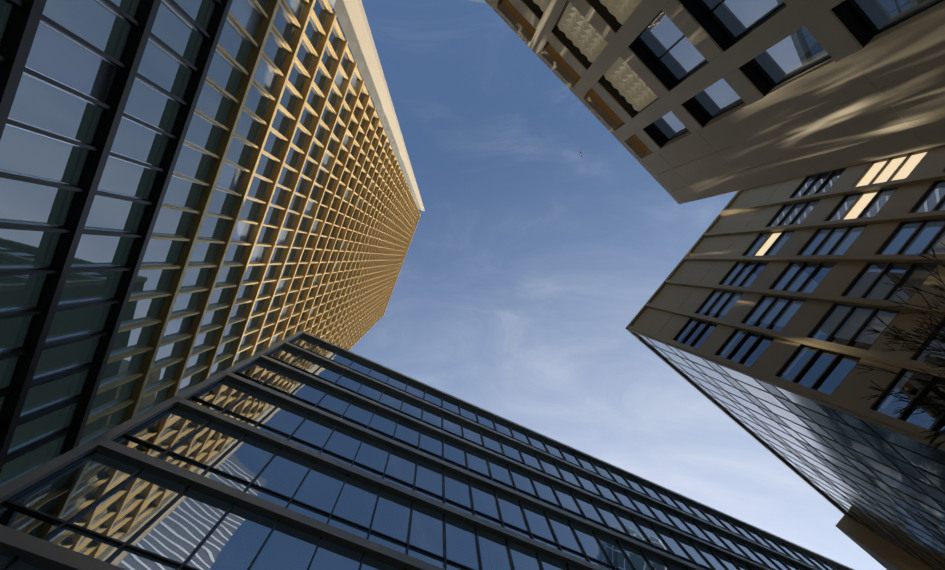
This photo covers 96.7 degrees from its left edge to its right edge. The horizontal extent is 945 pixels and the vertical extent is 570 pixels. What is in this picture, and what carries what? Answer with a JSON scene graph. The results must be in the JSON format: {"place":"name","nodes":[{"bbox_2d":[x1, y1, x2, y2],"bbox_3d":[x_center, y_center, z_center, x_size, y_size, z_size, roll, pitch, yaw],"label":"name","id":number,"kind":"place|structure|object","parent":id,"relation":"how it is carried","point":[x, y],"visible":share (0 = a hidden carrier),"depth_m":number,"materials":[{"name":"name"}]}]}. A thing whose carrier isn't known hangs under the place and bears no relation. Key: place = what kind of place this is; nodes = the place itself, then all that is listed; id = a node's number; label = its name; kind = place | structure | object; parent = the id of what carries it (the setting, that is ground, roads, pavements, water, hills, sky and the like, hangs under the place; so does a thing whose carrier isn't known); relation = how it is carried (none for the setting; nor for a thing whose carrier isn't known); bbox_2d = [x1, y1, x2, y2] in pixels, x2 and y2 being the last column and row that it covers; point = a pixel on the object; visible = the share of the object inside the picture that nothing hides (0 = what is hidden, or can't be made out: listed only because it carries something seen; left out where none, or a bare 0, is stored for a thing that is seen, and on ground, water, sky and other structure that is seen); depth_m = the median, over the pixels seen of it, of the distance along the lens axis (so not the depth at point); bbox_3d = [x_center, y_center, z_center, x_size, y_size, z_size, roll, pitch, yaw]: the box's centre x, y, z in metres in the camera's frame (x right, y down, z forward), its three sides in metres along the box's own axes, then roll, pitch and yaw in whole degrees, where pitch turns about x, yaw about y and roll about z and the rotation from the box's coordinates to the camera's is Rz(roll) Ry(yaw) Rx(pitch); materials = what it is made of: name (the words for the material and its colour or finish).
{"place":"outdoors","nodes":[
{"label":"outdoors","id":0,"kind":"place"},
{"bbox_2d":[349,0,886,569],"label":"sky","id":1,"kind":"structure","parent":0,"point":[529,260],"materials":[{"name":"blue"}]},
{"bbox_2d":[625,145,944,569],"bbox_3d":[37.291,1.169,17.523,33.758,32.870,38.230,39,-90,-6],"label":"building","id":2,"kind":"structure","parent":0,"point":[763,306],"depth_m":20.46,"materials":[{"name":"brown stone"}]},
{"label":"ground","id":3,"kind":"structure","parent":0,"visible":0},
{"bbox_2d":[0,0,424,486],"bbox_3d":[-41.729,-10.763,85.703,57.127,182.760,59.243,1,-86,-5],"label":"tower","id":4,"kind":"structure","parent":3,"relation":"on","point":[193,193],"depth_m":22.65,"materials":[{"name":"gold glass"}]},
{"bbox_2d":[0,330,854,569],"bbox_3d":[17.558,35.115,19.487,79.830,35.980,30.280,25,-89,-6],"label":"glass block","id":5,"kind":"structure","parent":3,"relation":"on","point":[301,450],"depth_m":18.06,"materials":[{"name":"blue glass"}]},
{"bbox_2d":[469,0,485,2],"bbox_3d":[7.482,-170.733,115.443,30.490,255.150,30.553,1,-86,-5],"label":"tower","id":6,"kind":"structure","parent":3,"relation":"on","point":[483,1],"depth_m":242.90,"materials":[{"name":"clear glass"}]},
{"bbox_2d":[485,0,944,203],"bbox_3d":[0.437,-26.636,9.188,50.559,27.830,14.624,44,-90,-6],"label":"building","id":7,"kind":"structure","parent":3,"relation":"on","point":[684,101],"depth_m":15.62,"materials":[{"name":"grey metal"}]},
{"bbox_2d":[856,242,944,457],"bbox_3d":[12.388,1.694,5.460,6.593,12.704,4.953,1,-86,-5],"label":"bare tree","id":8,"kind":"object","parent":3,"relation":"on","point":[917,401],"visible":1,"depth_m":9.76,"materials":[{"name":"brown plant"}]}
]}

